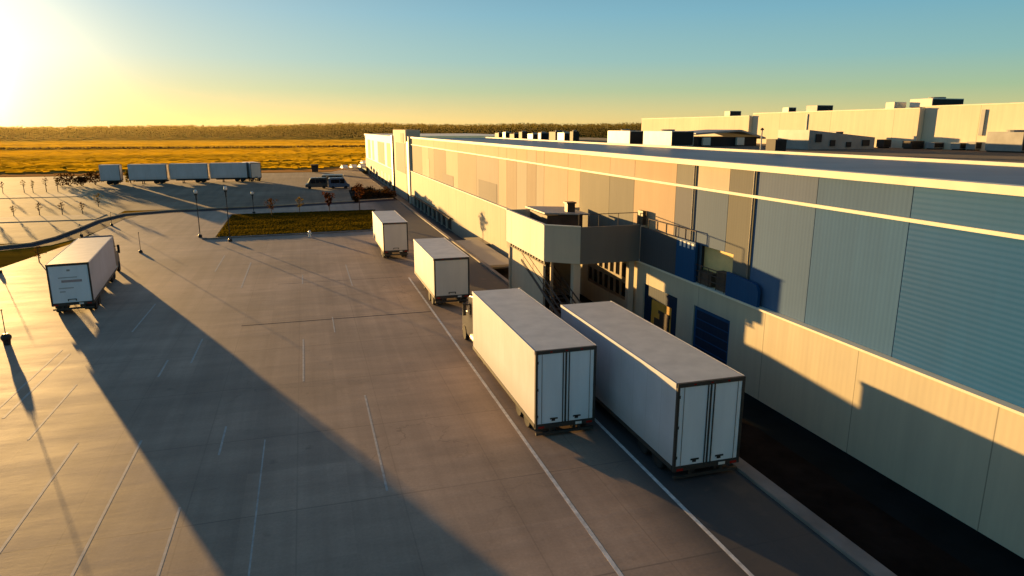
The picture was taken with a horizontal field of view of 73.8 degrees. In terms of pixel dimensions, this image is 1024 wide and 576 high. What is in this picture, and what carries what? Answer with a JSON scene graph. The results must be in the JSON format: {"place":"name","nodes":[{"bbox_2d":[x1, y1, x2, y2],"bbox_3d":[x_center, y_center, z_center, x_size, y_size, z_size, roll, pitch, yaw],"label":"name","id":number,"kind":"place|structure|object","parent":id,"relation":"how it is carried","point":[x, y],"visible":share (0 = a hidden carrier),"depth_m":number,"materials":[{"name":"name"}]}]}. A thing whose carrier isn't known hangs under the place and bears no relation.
{"place":"outdoors","nodes":[
{"label":"outdoors","id":0,"kind":"place"},
{"bbox_2d":[0,165,366,173],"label":"dirt track","id":1,"kind":"structure","parent":0,"point":[124,170],"depth_m":222.75,"materials":[{"name":"brown soil"}]},
{"bbox_2d":[0,199,397,250],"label":"access road","id":2,"kind":"structure","parent":0,"point":[93,227],"depth_m":98.99,"materials":[{"name":"grey asphalt"}]},
{"bbox_2d":[0,198,392,246],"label":"road kerb","id":3,"kind":"structure","parent":2,"relation":"on","point":[74,229],"depth_m":110.70,"materials":[{"name":"concrete"}]},
{"bbox_2d":[0,130,607,252],"bbox_3d":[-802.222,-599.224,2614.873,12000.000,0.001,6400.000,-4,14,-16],"label":"ground","id":4,"kind":"structure","parent":0,"point":[60,245],"depth_m":824.30,"materials":[{"name":"green plant"}]},
{"bbox_2d":[0,246,57,267],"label":"verge","id":5,"kind":"structure","parent":4,"relation":"on","point":[7,258],"depth_m":74.29,"materials":[{"name":"green plant"}]},
{"bbox_2d":[30,245,46,261],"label":"sapling","id":6,"kind":"object","parent":4,"relation":"on","point":[37,249],"visible":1,"depth_m":70.39,"materials":[{"name":"green plant"}]},
{"bbox_2d":[0,176,123,243],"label":"parking lot","id":7,"kind":"structure","parent":4,"relation":"on","point":[18,232],"depth_m":119.12,"materials":[{"name":"grey concrete"}]},
{"bbox_2d":[0,193,106,222],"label":"median strip","id":8,"kind":"object","parent":7,"relation":"on","point":[49,218],"visible":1,"depth_m":106.52,"materials":[{"name":"concrete"}]},
{"bbox_2d":[53,170,77,185],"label":"bush","id":9,"kind":"object","parent":4,"relation":"on","point":[67,180],"visible":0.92,"depth_m":163.31,"materials":[{"name":"brown plant"}]},
{"bbox_2d":[72,176,92,185],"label":"bush","id":10,"kind":"object","parent":4,"relation":"on","point":[82,180],"visible":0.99,"depth_m":163.12,"materials":[{"name":"brown plant"}]},
{"bbox_2d":[82,171,103,184],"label":"bush","id":11,"kind":"object","parent":4,"relation":"on","point":[95,176],"visible":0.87,"depth_m":166.55,"materials":[{"name":"brown plant"}]},
{"bbox_2d":[123,170,134,182],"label":"bush","id":12,"kind":"object","parent":4,"relation":"on","point":[126,174],"visible":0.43,"depth_m":170.44,"materials":[{"name":"plant"}]},
{"bbox_2d":[0,168,352,176],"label":"dirt verge","id":13,"kind":"structure","parent":4,"relation":"on","point":[295,170],"depth_m":217.60,"materials":[{"name":"brown soil"}]},
{"bbox_2d":[340,165,347,169],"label":"parked car","id":14,"kind":"object","parent":13,"relation":"on","point":[344,166],"visible":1,"depth_m":226.87,"materials":[{"name":"white paint"}]},
{"bbox_2d":[0,139,365,172],"bbox_3d":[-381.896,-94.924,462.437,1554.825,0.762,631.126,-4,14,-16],"label":"tall grass","id":15,"kind":"structure","parent":4,"relation":"on","point":[42,160],"depth_m":352.92,"materials":[{"name":"yellow plant"}]},
{"bbox_2d":[0,145,365,149],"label":"hedgerow","id":16,"kind":"object","parent":4,"relation":"on","point":[105,147],"visible":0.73,"depth_m":447.89,"materials":[{"name":"green plant"}]},
{"bbox_2d":[86,168,398,210],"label":"trailer lot","id":17,"kind":"structure","parent":4,"relation":"on","point":[285,188],"depth_m":149.11,"materials":[{"name":"concrete"}]},
{"bbox_2d":[98,164,123,184],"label":"box trailer","id":18,"kind":"object","parent":17,"relation":"on","point":[110,174],"visible":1,"depth_m":166.12,"materials":[{"name":"white metal"}]},
{"bbox_2d":[127,164,169,183],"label":"box trailer","id":19,"kind":"object","parent":17,"relation":"on","point":[157,173],"visible":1,"depth_m":168.56,"materials":[{"name":"white metal"}]},
{"bbox_2d":[169,163,209,182],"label":"box trailer","id":20,"kind":"object","parent":17,"relation":"on","point":[196,172],"visible":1,"depth_m":171.69,"materials":[{"name":"white metal"}]},
{"bbox_2d":[209,162,248,181],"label":"box trailer","id":21,"kind":"object","parent":17,"relation":"on","point":[237,171],"visible":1,"depth_m":174.74,"materials":[{"name":"white metal"}]},
{"bbox_2d":[247,162,261,180],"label":"box trailer","id":22,"kind":"object","parent":17,"relation":"on","point":[254,170],"visible":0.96,"depth_m":176.41,"materials":[{"name":"white metal"}]},
{"bbox_2d":[311,165,317,171],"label":"dumpster","id":23,"kind":"object","parent":17,"relation":"on","point":[314,168],"visible":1,"depth_m":212.75,"materials":[{"name":"black metal"}]},
{"bbox_2d":[305,177,327,188],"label":"parked van","id":24,"kind":"object","parent":17,"relation":"on","point":[322,182],"visible":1,"depth_m":155.11,"materials":[{"name":"grey paint"}]},
{"bbox_2d":[321,174,343,180],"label":"parked van","id":25,"kind":"object","parent":17,"relation":"on","point":[327,176],"visible":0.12,"depth_m":162.60,"materials":[{"name":"silver metal"}]},
{"bbox_2d":[328,177,349,188],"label":"parked van","id":26,"kind":"object","parent":17,"relation":"on","point":[333,182],"visible":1,"depth_m":155.01,"materials":[{"name":"blue paint"}]},
{"bbox_2d":[264,198,276,215],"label":"young tree","id":27,"kind":"object","parent":4,"relation":"on","point":[270,203],"visible":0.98,"depth_m":104.95,"materials":[{"name":"orange plant"}]},
{"bbox_2d":[295,197,303,212],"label":"young tree","id":28,"kind":"object","parent":4,"relation":"on","point":[298,202],"visible":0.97,"depth_m":108.92,"materials":[{"name":"orange plant"}]},
{"bbox_2d":[0,122,641,139],"bbox_3d":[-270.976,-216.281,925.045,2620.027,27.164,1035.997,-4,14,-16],"label":"woodland","id":29,"kind":"object","parent":4,"relation":"on","point":[349,129],"visible":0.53,"depth_m":981.41,"materials":[{"name":"green plant"}]},
{"bbox_2d":[322,191,334,212],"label":"young tree","id":30,"kind":"object","parent":4,"relation":"on","point":[329,197],"visible":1,"depth_m":108.89,"materials":[{"name":"red plant"}]},
{"bbox_2d":[352,184,363,210],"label":"young tree","id":31,"kind":"object","parent":4,"relation":"on","point":[356,189],"visible":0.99,"depth_m":111.97,"materials":[{"name":"red plant"}]},
{"bbox_2d":[349,189,395,199],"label":"planting bed","id":32,"kind":"object","parent":4,"relation":"on","point":[352,193],"visible":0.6,"depth_m":140.13,"materials":[{"name":"soil"}]},
{"bbox_2d":[351,196,362,201],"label":"shrub","id":33,"kind":"object","parent":32,"relation":"on","point":[356,198],"visible":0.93,"depth_m":127.03,"materials":[{"name":"red plant"}]},
{"bbox_2d":[359,191,370,198],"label":"shrub","id":34,"kind":"object","parent":32,"relation":"on","point":[366,195],"visible":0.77,"depth_m":132.30,"materials":[{"name":"red plant"}]},
{"bbox_2d":[361,186,374,193],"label":"shrub","id":35,"kind":"object","parent":32,"relation":"on","point":[370,188],"visible":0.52,"depth_m":142.04,"materials":[{"name":"red plant"}]},
{"bbox_2d":[371,189,386,197],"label":"shrub","id":36,"kind":"object","parent":32,"relation":"on","point":[377,193],"visible":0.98,"depth_m":134.38,"materials":[{"name":"red plant"}]},
{"bbox_2d":[379,186,392,195],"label":"shrub","id":37,"kind":"object","parent":32,"relation":"on","point":[387,188],"visible":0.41,"depth_m":138.46,"materials":[{"name":"red plant"}]},
{"bbox_2d":[384,190,396,197],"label":"shrub","id":38,"kind":"object","parent":32,"relation":"on","point":[388,193],"visible":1,"depth_m":133.89,"materials":[{"name":"red plant"}]},
{"bbox_2d":[364,130,494,201],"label":"warehouse","id":39,"kind":"structure","parent":4,"relation":"on","point":[387,160],"depth_m":177.47,"materials":[{"name":"white metal"}]},
{"bbox_2d":[388,174,390,186],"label":"dock door","id":40,"kind":"structure","parent":39,"relation":"in","point":[389,176],"depth_m":180.86,"materials":[{"name":"white metal"}]},
{"bbox_2d":[0,200,869,575],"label":"yard","id":41,"kind":"structure","parent":4,"relation":"on","point":[472,488],"depth_m":29.71,"materials":[{"name":"concrete"}]},
{"bbox_2d":[0,309,11,345],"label":"lamp post","id":42,"kind":"object","parent":41,"relation":"on","point":[5,338],"visible":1,"depth_m":43.41,"materials":[{"name":"black metal"}]},
{"bbox_2d":[45,235,120,311],"bbox_3d":[-35.928,-1.759,58.142,3.000,3.880,17.765,-6,14,-22],"label":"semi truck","id":43,"kind":"object","parent":41,"relation":"on","point":[81,272],"visible":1,"depth_m":50.96,"materials":[{"name":"white metal"}]},
{"bbox_2d":[0,255,387,575],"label":"faded marking","id":44,"kind":"object","parent":41,"relation":"on","point":[105,509],"visible":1,"depth_m":27.86,"materials":[{"name":"paint"}]},
{"bbox_2d":[194,190,201,237],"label":"street lamp","id":45,"kind":"object","parent":41,"relation":"on","point":[195,195],"visible":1,"depth_m":85.70,"materials":[{"name":"black metal"}]},
{"bbox_2d":[223,186,231,241],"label":"street lamp","id":46,"kind":"object","parent":41,"relation":"on","point":[225,191],"visible":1,"depth_m":82.52,"materials":[{"name":"black metal"}]},
{"bbox_2d":[202,229,372,238],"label":"kerb","id":47,"kind":"structure","parent":41,"relation":"on","point":[286,234],"depth_m":88.05,"materials":[{"name":"concrete"}]},
{"bbox_2d":[213,209,375,236],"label":"kerb","id":48,"kind":"structure","parent":41,"relation":"on","point":[221,227],"depth_m":103.39,"materials":[{"name":"concrete"}]},
{"bbox_2d":[217,209,374,236],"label":"island turf","id":49,"kind":"structure","parent":41,"relation":"on","point":[295,229],"depth_m":96.11,"materials":[{"name":"green plant"}]},
{"bbox_2d":[242,277,430,325],"bbox_3d":[-14.410,0.787,55.773,13.400,0.002,13.160,-4,14,-16],"label":"pavement seam","id":50,"kind":"object","parent":41,"relation":"on","point":[335,318],"visible":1,"depth_m":49.92,"materials":[{"name":"concrete"}]},
{"bbox_2d":[372,210,408,257],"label":"box trailer","id":51,"kind":"object","parent":41,"relation":"on","point":[390,232],"visible":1,"depth_m":71.92,"materials":[{"name":"white metal"}]},
{"bbox_2d":[413,238,469,304],"bbox_3d":[-6.021,-1.485,56.972,2.810,3.880,10.015,-4,14,-16],"label":"box trailer","id":52,"kind":"object","parent":41,"relation":"on","point":[441,271],"visible":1,"depth_m":52.70,"materials":[{"name":"white metal"}]},
{"bbox_2d":[400,202,508,284],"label":"kerb","id":53,"kind":"structure","parent":41,"relation":"on","point":[495,272],"depth_m":77.18,"materials":[{"name":"concrete"}]},
{"bbox_2d":[462,288,596,435],"bbox_3d":[0.075,2.875,37.916,3.000,4.090,16.266,-4,14,-16],"label":"semi truck","id":54,"kind":"object","parent":41,"relation":"on","point":[538,359],"visible":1,"depth_m":31.51,"materials":[{"name":"metal"}]},
{"bbox_2d":[408,277,753,575],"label":"lane marking","id":55,"kind":"object","parent":41,"relation":"on","point":[618,571],"visible":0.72,"depth_m":26.61,"materials":[{"name":"white paint"}]},
{"bbox_2d":[561,301,745,478],"bbox_3d":[5.820,4.106,32.668,3.010,4.090,13.046,-4,14,-16],"label":"box trailer","id":56,"kind":"object","parent":41,"relation":"on","point":[669,401],"visible":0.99,"depth_m":27.81,"materials":[{"name":"metal"}]},
{"bbox_2d":[729,457,896,575],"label":"kerb","id":57,"kind":"structure","parent":41,"relation":"on","point":[852,551],"depth_m":23.75,"materials":[{"name":"concrete"}]},
{"bbox_2d":[407,137,1023,557],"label":"warehouse","id":58,"kind":"structure","parent":4,"relation":"on","point":[865,305],"depth_m":31.53,"materials":[{"name":"metal"}]},
{"bbox_2d":[436,211,440,222],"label":"dock door","id":59,"kind":"structure","parent":58,"relation":"in","point":[438,216],"depth_m":117.17,"materials":[{"name":"black metal"}]},
{"bbox_2d":[441,214,445,225],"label":"dock door","id":60,"kind":"structure","parent":58,"relation":"in","point":[444,218],"depth_m":113.01,"materials":[{"name":"black metal"}]},
{"bbox_2d":[446,218,451,229],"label":"dock door","id":61,"kind":"structure","parent":58,"relation":"in","point":[449,220],"depth_m":108.79,"materials":[{"name":"black metal"}]},
{"bbox_2d":[495,132,502,137],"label":"rooftop unit","id":62,"kind":"object","parent":58,"relation":"on","point":[499,134],"visible":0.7,"depth_m":141.00,"materials":[{"name":"white metal"}]},
{"bbox_2d":[503,131,510,137],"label":"rooftop unit","id":63,"kind":"object","parent":58,"relation":"on","point":[506,134],"visible":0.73,"depth_m":136.29,"materials":[{"name":"white metal"}]},
{"bbox_2d":[510,133,518,137],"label":"rooftop unit","id":64,"kind":"object","parent":58,"relation":"on","point":[515,135],"visible":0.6,"depth_m":130.85,"materials":[{"name":"beige metal"}]},
{"bbox_2d":[519,131,528,138],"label":"rooftop unit","id":65,"kind":"object","parent":58,"relation":"on","point":[523,134],"visible":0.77,"depth_m":126.05,"materials":[{"name":"beige metal"}]},
{"bbox_2d":[528,133,537,138],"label":"rooftop unit","id":66,"kind":"object","parent":58,"relation":"on","point":[533,136],"visible":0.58,"depth_m":120.55,"materials":[{"name":"white metal"}]},
{"bbox_2d":[538,132,548,139],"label":"rooftop unit","id":67,"kind":"object","parent":58,"relation":"on","point":[543,135],"visible":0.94,"depth_m":115.79,"materials":[{"name":"white metal"}]},
{"bbox_2d":[549,131,569,139],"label":"rooftop unit","id":68,"kind":"object","parent":58,"relation":"on","point":[552,135],"visible":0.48,"depth_m":111.00,"materials":[{"name":"beige metal"}]},
{"bbox_2d":[557,131,569,140],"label":"rooftop unit","id":69,"kind":"object","parent":58,"relation":"on","point":[563,136],"visible":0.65,"depth_m":105.91,"materials":[{"name":"white metal"}]},
{"bbox_2d":[570,130,578,140],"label":"rooftop unit","id":70,"kind":"object","parent":58,"relation":"on","point":[574,135],"visible":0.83,"depth_m":101.97,"materials":[{"name":"beige metal"}]},
{"bbox_2d":[588,264,592,282],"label":"window","id":71,"kind":"structure","parent":58,"relation":"in","point":[590,267],"depth_m":54.76,"materials":[{"name":"black glass"}]},
{"bbox_2d":[593,266,597,285],"bbox_3d":[6.602,-0.976,53.794,0.090,1.400,0.990,-4,14,-16],"label":"window","id":72,"kind":"structure","parent":58,"relation":"in","point":[595,270],"depth_m":53.82,"materials":[{"name":"black glass"}]},
{"bbox_2d":[598,268,603,287],"bbox_3d":[6.888,-0.758,52.864,0.090,1.400,0.990,-4,14,-16],"label":"window","id":73,"kind":"structure","parent":58,"relation":"in","point":[600,272],"depth_m":52.92,"materials":[{"name":"black glass"}]},
{"bbox_2d":[598,263,603,269],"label":"window","id":74,"kind":"structure","parent":58,"relation":"in","point":[600,265],"depth_m":52.68,"materials":[{"name":"black glass"}]},
{"bbox_2d":[603,271,608,290],"bbox_3d":[7.174,-0.540,51.933,0.090,1.400,0.990,-4,14,-16],"label":"window","id":75,"kind":"structure","parent":58,"relation":"in","point":[605,274],"depth_m":52.02,"materials":[{"name":"black glass"}]},
{"bbox_2d":[603,263,608,272],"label":"window","id":76,"kind":"structure","parent":58,"relation":"in","point":[606,265],"depth_m":51.72,"materials":[{"name":"black glass"}]},
{"bbox_2d":[608,273,613,293],"bbox_3d":[7.460,-0.322,51.003,0.090,1.400,0.990,-4,14,-16],"label":"window","id":77,"kind":"structure","parent":58,"relation":"in","point":[611,277],"depth_m":51.06,"materials":[{"name":"black glass"}]},
{"bbox_2d":[609,262,614,274],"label":"window","id":78,"kind":"structure","parent":58,"relation":"in","point":[611,265],"depth_m":50.73,"materials":[{"name":"black glass"}]},
{"bbox_2d":[614,276,619,296],"bbox_3d":[7.746,-0.103,50.072,0.090,1.400,0.990,-4,14,-16],"label":"window","id":79,"kind":"structure","parent":58,"relation":"in","point":[616,280],"depth_m":50.14,"materials":[{"name":"black glass"}]},
{"bbox_2d":[614,262,620,277],"bbox_3d":[7.746,-1.486,49.748,0.090,1.400,0.990,-4,14,-16],"label":"window","id":80,"kind":"structure","parent":58,"relation":"in","point":[617,264],"depth_m":49.83,"materials":[{"name":"black glass"}]},
{"bbox_2d":[620,279,625,299],"bbox_3d":[8.031,0.115,49.142,0.090,1.400,0.990,-4,14,-16],"label":"window","id":81,"kind":"structure","parent":58,"relation":"in","point":[622,282],"depth_m":49.25,"materials":[{"name":"black glass"}]},
{"bbox_2d":[620,262,626,280],"bbox_3d":[8.031,-1.268,48.818,0.090,1.400,0.990,-4,14,-16],"label":"window","id":82,"kind":"structure","parent":58,"relation":"in","point":[623,264],"depth_m":48.93,"materials":[{"name":"black glass"}]},
{"bbox_2d":[607,129,642,143],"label":"rooftop unit","id":83,"kind":"object","parent":58,"relation":"on","point":[625,136],"visible":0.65,"depth_m":85.55,"materials":[{"name":"white metal"}]},
{"bbox_2d":[644,284,676,335],"bbox_3d":[9.635,1.748,44.215,0.100,3.290,4.380,-4,14,-16],"label":"entrance door","id":84,"kind":"structure","parent":58,"relation":"in","point":[660,308],"depth_m":44.09,"materials":[{"name":"blue metal"}]},
{"bbox_2d":[643,129,693,146],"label":"rooftop unit","id":85,"kind":"object","parent":58,"relation":"on","point":[669,137],"visible":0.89,"depth_m":77.00,"materials":[{"name":"white metal"}]},
{"bbox_2d":[693,305,729,364],"bbox_3d":[11.292,3.011,38.695,0.090,3.350,3.580,-4,14,-16],"label":"dock door","id":86,"kind":"structure","parent":58,"relation":"in","point":[711,331],"depth_m":38.57,"materials":[{"name":"blue metal"}]},
{"bbox_2d":[693,130,765,145],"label":"plant enclosure","id":87,"kind":"object","parent":58,"relation":"on","point":[735,138],"visible":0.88,"depth_m":81.58,"materials":[{"name":"grey metal"}]},
{"bbox_2d":[760,128,763,149],"bbox_3d":[21.873,-12.956,59.857,0.320,2.120,0.304,-4,14,-16],"label":"vent pipe","id":88,"kind":"object","parent":58,"relation":"on","point":[761,129],"visible":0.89,"depth_m":59.74,"materials":[{"name":"black metal"}]},
{"bbox_2d":[766,139,786,150],"bbox_3d":[22.728,-12.200,58.710,1.100,1.170,1.360,-4,14,-16],"label":"rooftop unit","id":89,"kind":"object","parent":58,"relation":"on","point":[775,144],"visible":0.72,"depth_m":58.16,"materials":[{"name":"beige metal"}]},
{"bbox_2d":[778,130,874,148],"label":"plant enclosure","id":90,"kind":"object","parent":58,"relation":"on","point":[805,139],"visible":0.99,"depth_m":69.69,"materials":[{"name":"white metal"}]},
{"bbox_2d":[876,139,891,147],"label":"rooftop unit","id":91,"kind":"object","parent":58,"relation":"on","point":[883,143],"visible":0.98,"depth_m":72.63,"materials":[{"name":"grey metal"}]},
{"bbox_2d":[902,141,923,148],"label":"rooftop unit","id":92,"kind":"object","parent":58,"relation":"on","point":[912,144],"visible":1,"depth_m":70.09,"materials":[{"name":"grey metal"}]},
{"bbox_2d":[925,142,943,149],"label":"rooftop unit","id":93,"kind":"object","parent":58,"relation":"on","point":[934,145],"visible":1,"depth_m":68.39,"materials":[{"name":"black metal"}]},
{"bbox_2d":[950,143,965,149],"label":"rooftop unit","id":94,"kind":"object","parent":58,"relation":"on","point":[957,146],"visible":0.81,"depth_m":66.03,"materials":[{"name":"black metal"}]},
{"bbox_2d":[966,142,981,150],"bbox_3d":[44.338,-13.540,65.194,1.300,0.820,1.060,-4,14,-16],"label":"rooftop unit","id":95,"kind":"object","parent":58,"relation":"on","point":[973,146],"visible":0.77,"depth_m":64.81,"materials":[{"name":"black metal"}]},
{"bbox_2d":[985,130,1023,152],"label":"rooftop unit","id":96,"kind":"object","parent":58,"relation":"on","point":[1011,141],"visible":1,"depth_m":60.24,"materials":[{"name":"white metal"}]},
{"bbox_2d":[641,102,1023,150],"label":"warehouse","id":97,"kind":"structure","parent":4,"relation":"on","point":[947,125],"depth_m":73.91,"materials":[{"name":"painted metal cladding"},{"name":"concrete"}]},
{"bbox_2d":[724,111,740,115],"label":"rooftop unit","id":98,"kind":"object","parent":97,"relation":"on","point":[732,113],"visible":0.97,"depth_m":100.86,"materials":[{"name":"white metal"}]},
{"bbox_2d":[783,107,795,111],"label":"rooftop unit","id":99,"kind":"object","parent":97,"relation":"on","point":[789,109],"visible":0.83,"depth_m":89.92,"materials":[{"name":"white metal"}]},
{"bbox_2d":[806,105,832,110],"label":"rooftop unit","id":100,"kind":"object","parent":97,"relation":"on","point":[819,108],"visible":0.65,"depth_m":86.22,"materials":[{"name":"white metal"}]},
{"bbox_2d":[885,102,906,108],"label":"rooftop unit","id":101,"kind":"object","parent":97,"relation":"on","point":[890,105],"visible":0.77,"depth_m":74.16,"materials":[{"name":"white metal"}]},
{"bbox_2d":[909,97,963,108],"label":"rooftop unit","id":102,"kind":"object","parent":97,"relation":"on","point":[923,103],"visible":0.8,"depth_m":71.37,"materials":[{"name":"white metal"}]},
{"bbox_2d":[357,168,508,268],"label":"loading well","id":103,"kind":"object","parent":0,"point":[449,233],"depth_m":127.21,"materials":[{"name":"concrete"}]},
{"bbox_2d":[494,268,508,279],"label":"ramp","id":104,"kind":"structure","parent":103,"relation":"on","point":[504,272],"depth_m":72.12,"materials":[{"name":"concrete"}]},
{"bbox_2d":[0,0,1023,169],"label":"sky","id":105,"kind":"structure","parent":0,"point":[64,63],"materials":[{"name":"blue"}]},
{"bbox_2d":[545,296,980,575],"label":"soil strip","id":106,"kind":"object","parent":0,"point":[892,544],"depth_m":24.55,"materials":[{"name":"brown soil"}]},
{"bbox_2d":[557,294,1023,575],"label":"drainage strip","id":107,"kind":"object","parent":106,"relation":"on","point":[981,554],"depth_m":25.55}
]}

